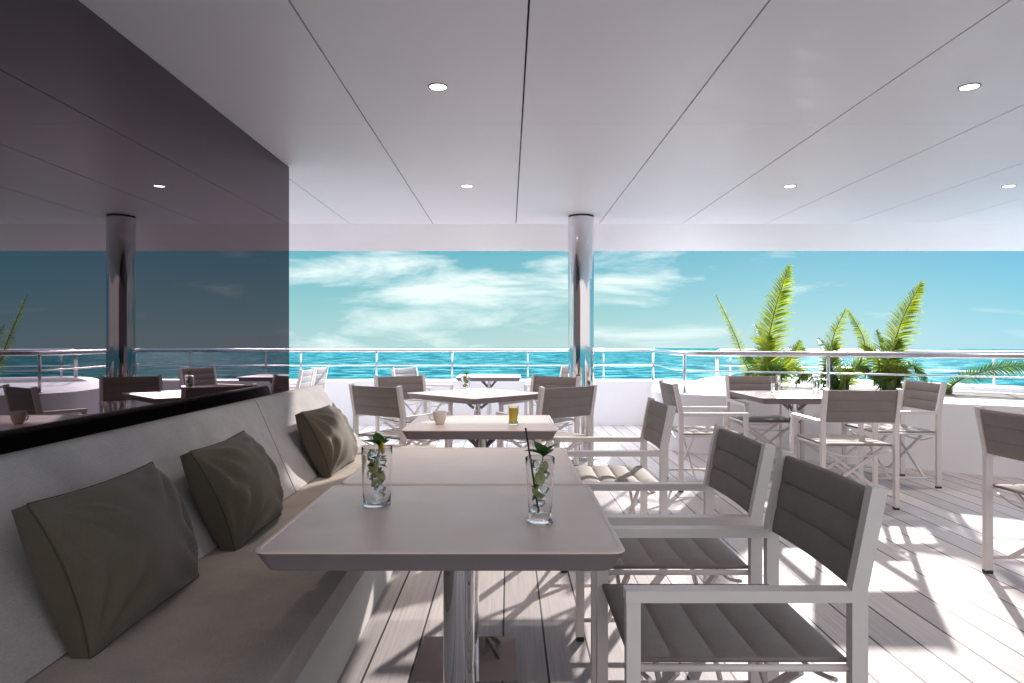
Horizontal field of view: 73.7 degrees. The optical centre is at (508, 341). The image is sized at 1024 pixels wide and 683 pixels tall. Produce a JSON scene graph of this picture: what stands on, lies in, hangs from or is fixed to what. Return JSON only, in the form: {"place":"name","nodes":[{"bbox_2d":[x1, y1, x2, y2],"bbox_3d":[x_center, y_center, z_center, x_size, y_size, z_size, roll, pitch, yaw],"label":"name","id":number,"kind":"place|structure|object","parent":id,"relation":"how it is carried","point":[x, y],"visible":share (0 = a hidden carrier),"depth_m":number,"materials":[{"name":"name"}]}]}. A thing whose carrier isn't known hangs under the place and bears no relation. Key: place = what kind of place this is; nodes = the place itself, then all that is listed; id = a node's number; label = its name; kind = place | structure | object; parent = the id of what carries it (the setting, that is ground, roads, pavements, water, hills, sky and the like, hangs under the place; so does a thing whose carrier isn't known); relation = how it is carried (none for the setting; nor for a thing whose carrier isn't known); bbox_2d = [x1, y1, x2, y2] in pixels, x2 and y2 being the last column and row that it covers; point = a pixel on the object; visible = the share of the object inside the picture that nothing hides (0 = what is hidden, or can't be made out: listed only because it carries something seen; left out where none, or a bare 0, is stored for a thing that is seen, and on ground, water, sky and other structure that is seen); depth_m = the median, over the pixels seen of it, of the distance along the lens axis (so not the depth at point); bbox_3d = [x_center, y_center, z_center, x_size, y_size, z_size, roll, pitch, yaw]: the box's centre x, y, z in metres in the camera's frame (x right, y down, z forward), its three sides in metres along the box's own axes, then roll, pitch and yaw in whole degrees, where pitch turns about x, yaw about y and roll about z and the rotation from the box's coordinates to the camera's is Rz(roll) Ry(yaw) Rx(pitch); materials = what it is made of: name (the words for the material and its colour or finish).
{"place":"outdoors","nodes":[
{"label":"outdoors","id":0,"kind":"place"},
{"bbox_2d":[79,0,1023,250],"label":"ceiling","id":1,"kind":"structure","parent":0,"point":[685,125],"depth_m":4.08,"materials":[{"name":"paint"}]},
{"bbox_2d":[428,83,447,90],"bbox_3d":[-0.376,-1.349,3.620,0.106,0.005,0.106,0,0,0],"label":"downlight","id":2,"kind":"object","parent":1,"relation":"attached to","point":[437,86],"visible":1,"depth_m":3.61,"materials":[{"name":"metal"}]},
{"bbox_2d":[461,184,472,187],"bbox_3d":[-0.365,-1.349,5.930,0.106,0.005,0.106,0,0,0],"label":"downlight","id":3,"kind":"object","parent":1,"relation":"attached to","point":[466,186],"visible":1,"depth_m":5.94,"materials":[{"name":"metal"}]},
{"bbox_2d":[783,184,796,187],"bbox_3d":[2.440,-1.349,5.930,0.106,0.005,0.106,0,0,0],"label":"downlight","id":4,"kind":"object","parent":1,"relation":"attached to","point":[788,186],"visible":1,"depth_m":5.94,"materials":[{"name":"metal"}]},
{"bbox_2d":[957,83,981,90],"bbox_3d":[2.440,-1.349,3.620,0.106,0.005,0.106,0,0,0],"label":"downlight","id":5,"kind":"object","parent":1,"relation":"attached to","point":[969,86],"visible":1,"depth_m":3.61,"materials":[{"name":"metal"}]},
{"bbox_2d":[1001,184,1015,187],"bbox_3d":[4.340,-1.349,5.930,0.106,0.005,0.106,0,0,0],"label":"downlight","id":6,"kind":"object","parent":1,"relation":"attached to","point":[1007,186],"visible":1,"depth_m":5.94,"materials":[{"name":"metal"}]},
{"bbox_2d":[289,348,1023,385],"bbox_3d":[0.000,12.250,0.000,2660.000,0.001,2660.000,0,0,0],"label":"sea","id":7,"kind":"structure","parent":0,"point":[493,358],"depth_m":380.32,"materials":[{"name":"liquid"}]},
{"bbox_2d":[289,251,1023,348],"label":"sky","id":8,"kind":"structure","parent":0,"point":[338,299],"materials":[{"name":"blue"}]},
{"bbox_2d":[337,425,1023,682],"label":"deck","id":9,"kind":"structure","parent":0,"point":[943,607],"depth_m":3.31,"materials":[{"name":"white wood"}]},
{"bbox_2d":[0,0,288,454],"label":"glass wall","id":10,"kind":"structure","parent":9,"relation":"on","point":[144,237],"depth_m":2.98,"materials":[{"name":"grey glass"}]},
{"bbox_2d":[0,385,435,682],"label":"banquette","id":11,"kind":"object","parent":9,"relation":"on","point":[244,613],"visible":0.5,"depth_m":2.12,"materials":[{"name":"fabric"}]},
{"bbox_2d":[11,462,198,658],"bbox_3d":[-1.137,0.613,2.022,0.287,0.410,0.610,0,0,0],"label":"pillow","id":12,"kind":"object","parent":11,"relation":"on","point":[110,561],"visible":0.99,"depth_m":1.82,"materials":[{"name":"fabric"}]},
{"bbox_2d":[180,430,283,550],"bbox_3d":[-1.133,0.614,2.870,0.291,0.414,0.552,0,0,0],"label":"pillow","id":13,"kind":"object","parent":11,"relation":"on","point":[234,485],"visible":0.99,"depth_m":2.67,"materials":[{"name":"fabric"}]},
{"bbox_2d":[295,404,357,477],"bbox_3d":[-1.129,0.615,4.300,0.298,0.408,0.614,0,0,0],"label":"pillow","id":14,"kind":"object","parent":11,"relation":"on","point":[328,437],"visible":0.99,"depth_m":4.06,"materials":[{"name":"fabric"}]},
{"bbox_2d":[289,368,314,389],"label":"director chair","id":15,"kind":"object","parent":9,"relation":"on","point":[305,378],"visible":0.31,"depth_m":8.66,"materials":[{"name":"fabric"}]},
{"bbox_2d":[289,366,328,390],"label":"director chair","id":16,"kind":"object","parent":9,"relation":"on","point":[319,376],"visible":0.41,"depth_m":9.41,"materials":[{"name":"fabric"}]},
{"bbox_2d":[348,383,450,446],"bbox_3d":[-0.913,0.798,5.726,0.580,0.904,0.627,0,0,35],"label":"director chair","id":17,"kind":"object","parent":9,"relation":"on","point":[379,401],"visible":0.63,"depth_m":5.49,"materials":[{"name":"fabric"}]},
{"bbox_2d":[373,374,452,446],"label":"director chair","id":18,"kind":"object","parent":9,"relation":"on","point":[409,384],"visible":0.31,"depth_m":7.07,"materials":[{"name":"fabric"}]},
{"bbox_2d":[391,366,452,427],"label":"director chair","id":19,"kind":"object","parent":9,"relation":"on","point":[411,371],"visible":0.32,"depth_m":9.29,"materials":[{"name":"fabric"}]},
{"bbox_2d":[255,485,624,682],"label":"cafe table","id":20,"kind":"object","parent":9,"relation":"on","point":[458,535],"visible":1,"depth_m":1.83,"materials":[{"name":"laminate"}]},
{"bbox_2d":[361,432,392,508],"bbox_3d":[-0.403,0.390,2.091,0.096,0.224,0.096,0,0,0],"label":"drink glass","id":21,"kind":"object","parent":20,"relation":"on","point":[376,472],"visible":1,"depth_m":2.05,"materials":[{"name":"white"}]},
{"bbox_2d":[524,428,556,525],"bbox_3d":[0.090,0.370,1.898,0.084,0.262,0.096,0,0,22],"label":"drink glass","id":22,"kind":"object","parent":20,"relation":"on","point":[540,473],"visible":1,"depth_m":1.86,"materials":[{"name":"white"}]},
{"bbox_2d":[341,447,582,682],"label":"cafe table","id":23,"kind":"object","parent":9,"relation":"on","point":[495,659],"visible":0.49,"depth_m":2.68,"materials":[{"name":"laminate"}]},
{"bbox_2d":[407,388,537,446],"bbox_3d":[-0.310,0.875,6.660,0.985,0.749,0.985,0,0,-45],"label":"cafe table","id":24,"kind":"object","parent":9,"relation":"on","point":[477,397],"visible":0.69,"depth_m":6.47,"materials":[{"name":"laminate"}]},
{"bbox_2d":[461,371,470,394],"bbox_3d":[-0.403,0.386,6.400,0.095,0.230,0.097,0,0,0],"label":"drink glass","id":25,"kind":"object","parent":24,"relation":"on","point":[465,380],"visible":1,"depth_m":6.37,"materials":[{"name":"white"}]},
{"bbox_2d":[402,415,557,446],"bbox_3d":[-0.167,0.875,4.250,0.885,0.749,0.820,0,0,0],"label":"cafe table","id":26,"kind":"object","parent":9,"relation":"on","point":[481,430],"visible":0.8,"depth_m":3.94,"materials":[{"name":"laminate"}]},
{"bbox_2d":[429,411,446,423],"bbox_3d":[-0.424,0.463,4.153,0.096,0.077,0.086,0,0,33],"label":"coffee cup","id":27,"kind":"object","parent":26,"relation":"on","point":[439,417],"visible":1,"depth_m":4.12,"materials":[{"name":"ceramic"}]},
{"bbox_2d":[508,405,518,424],"bbox_3d":[0.027,0.445,4.120,0.064,0.113,0.064,0,0,0],"label":"juice glass","id":28,"kind":"object","parent":26,"relation":"on","point":[513,411],"visible":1,"depth_m":4.09,"materials":[{"name":"yellow"}]},
{"bbox_2d":[289,379,682,424],"bbox_3d":[-2.685,1.212,10.350,10.630,1.275,0.300,0,0,0],"label":"bulwark","id":29,"kind":"object","parent":9,"relation":"on","point":[620,401],"visible":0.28,"depth_m":10.20,"materials":[{"name":"white paint"}]},
{"bbox_2d":[289,349,651,379],"bbox_3d":[-2.900,0.344,10.350,10.200,0.473,0.090,0,0,0],"label":"railing","id":30,"kind":"object","parent":29,"relation":"on","point":[459,350],"visible":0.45,"depth_m":10.33,"materials":[{"name":"metal"}]},
{"bbox_2d":[456,374,520,414],"bbox_3d":[-0.270,0.857,9.300,0.860,0.784,0.800,0,0,0],"label":"cafe table","id":31,"kind":"object","parent":9,"relation":"on","point":[488,378],"visible":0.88,"depth_m":9.12,"materials":[{"name":"laminate"}]},
{"bbox_2d":[498,375,580,465],"bbox_3d":[0.313,0.798,6.774,0.580,0.904,0.627,0,0,35],"label":"director chair","id":32,"kind":"object","parent":9,"relation":"on","point":[549,382],"visible":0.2,"depth_m":6.91,"materials":[{"name":"paint"}]},
{"bbox_2d":[524,366,567,430],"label":"director chair","id":33,"kind":"object","parent":9,"relation":"on","point":[563,371],"visible":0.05,"depth_m":9.43,"materials":[{"name":"paint"}]},
{"bbox_2d":[496,384,596,492],"bbox_3d":[0.308,0.798,5.646,0.580,0.904,0.627,0,0,-35],"label":"director chair","id":34,"kind":"object","parent":9,"relation":"on","point":[564,402],"visible":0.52,"depth_m":5.45,"materials":[{"name":"paint"}]},
{"bbox_2d":[568,214,598,460],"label":"pillar","id":35,"kind":"structure","parent":9,"relation":"on","point":[581,295],"depth_m":7.23,"materials":[{"name":"metal"}]},
{"bbox_2d":[554,397,675,572],"bbox_3d":[0.591,0.798,3.972,0.627,0.904,0.580,0,0,0],"label":"director chair","id":36,"kind":"object","parent":9,"relation":"on","point":[657,425],"visible":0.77,"depth_m":3.90,"materials":[{"name":"paint"}]},
{"bbox_2d":[575,424,775,682],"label":"director chair","id":37,"kind":"object","parent":9,"relation":"on","point":[738,470],"visible":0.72,"depth_m":2.42,"materials":[{"name":"paint"}]},
{"bbox_2d":[658,379,748,491],"bbox_3d":[1.676,0.798,5.950,0.627,0.904,0.580,0,0,0],"label":"director chair","id":38,"kind":"object","parent":9,"relation":"on","point":[670,394],"visible":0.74,"depth_m":5.72,"materials":[{"name":"paint"}]},
{"bbox_2d":[596,449,887,682],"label":"director chair","id":39,"kind":"object","parent":9,"relation":"on","point":[831,521],"visible":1,"depth_m":1.75,"materials":[{"name":"paint"}]},
{"bbox_2d":[725,375,803,460],"bbox_3d":[2.550,0.798,6.864,0.580,0.904,0.627,0,0,0],"label":"director chair","id":40,"kind":"object","parent":9,"relation":"on","point":[748,383],"visible":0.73,"depth_m":7.06,"materials":[{"name":"paint"}]},
{"bbox_2d":[729,390,821,472],"bbox_3d":[2.710,0.875,6.500,0.950,0.749,0.950,0,0,0],"label":"cafe table","id":41,"kind":"object","parent":9,"relation":"on","point":[793,399],"visible":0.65,"depth_m":6.46,"materials":[{"name":"laminate"}]},
{"bbox_2d":[770,376,779,394],"bbox_3d":[2.500,0.416,6.420,0.080,0.171,0.080,0,0,0],"label":"drink glass","id":42,"kind":"object","parent":41,"relation":"on","point":[774,385],"visible":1,"depth_m":6.39,"materials":[{"name":"white"}]},
{"bbox_2d":[812,375,820,391],"bbox_3d":[3.050,0.416,6.780,0.080,0.171,0.080,0,0,0],"label":"drink glass","id":43,"kind":"object","parent":41,"relation":"on","point":[816,380],"visible":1,"depth_m":6.75,"materials":[{"name":"white"}]},
{"bbox_2d":[651,376,1023,478],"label":"planter","id":44,"kind":"object","parent":9,"relation":"on","point":[961,448],"visible":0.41,"depth_m":7.03,"materials":[{"name":"paint"}]},
{"bbox_2d":[716,263,810,388],"bbox_3d":[3.198,-0.106,8.410,1.315,1.716,0.888,0,0,-40],"label":"palm plant","id":45,"kind":"object","parent":44,"relation":"in","point":[766,342],"visible":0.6,"depth_m":8.41,"materials":[{"name":"green plant"}]},
{"bbox_2d":[794,308,875,390],"bbox_3d":[3.976,0.157,8.211,0.759,1.130,1.156,0,0,37],"label":"palm plant","id":46,"kind":"object","parent":44,"relation":"in","point":[844,382],"visible":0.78,"depth_m":8.21,"materials":[{"name":"green plant"}]},
{"bbox_2d":[650,349,1023,392],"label":"railing","id":47,"kind":"object","parent":44,"relation":"on","point":[828,355],"visible":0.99,"depth_m":7.15,"materials":[{"name":"metal"}]},
{"bbox_2d":[715,349,1023,385],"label":"railing","id":48,"kind":"object","parent":44,"relation":"on","point":[845,350],"visible":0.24,"depth_m":8.85,"materials":[{"name":"metal"}]},
{"bbox_2d":[861,279,927,390],"bbox_3d":[4.495,-0.013,8.185,0.798,1.447,0.843,0,0,0],"label":"palm plant","id":49,"kind":"object","parent":44,"relation":"in","point":[890,366],"visible":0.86,"depth_m":8.01,"materials":[{"name":"green plant"}]},
{"bbox_2d":[911,359,1023,393],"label":"palm plant","id":50,"kind":"object","parent":44,"relation":"in","point":[949,389],"visible":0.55,"depth_m":7.28,"materials":[{"name":"green plant"}]},
{"bbox_2d":[791,388,902,509],"bbox_3d":[2.618,0.798,5.335,0.580,0.904,0.627,0,0,2],"label":"director chair","id":51,"kind":"object","parent":9,"relation":"on","point":[860,408],"visible":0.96,"depth_m":5.07,"materials":[{"name":"paint"}]},
{"bbox_2d":[841,379,946,488],"bbox_3d":[3.414,0.798,6.090,0.627,0.904,0.580,0,0,0],"label":"director chair","id":52,"kind":"object","parent":9,"relation":"on","point":[930,396],"visible":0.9,"depth_m":5.92,"materials":[{"name":"paint"}]},
{"bbox_2d":[974,405,1023,573],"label":"director chair","id":53,"kind":"object","parent":9,"relation":"on","point":[1001,434],"visible":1,"depth_m":3.64,"materials":[{"name":"paint"}]}
]}

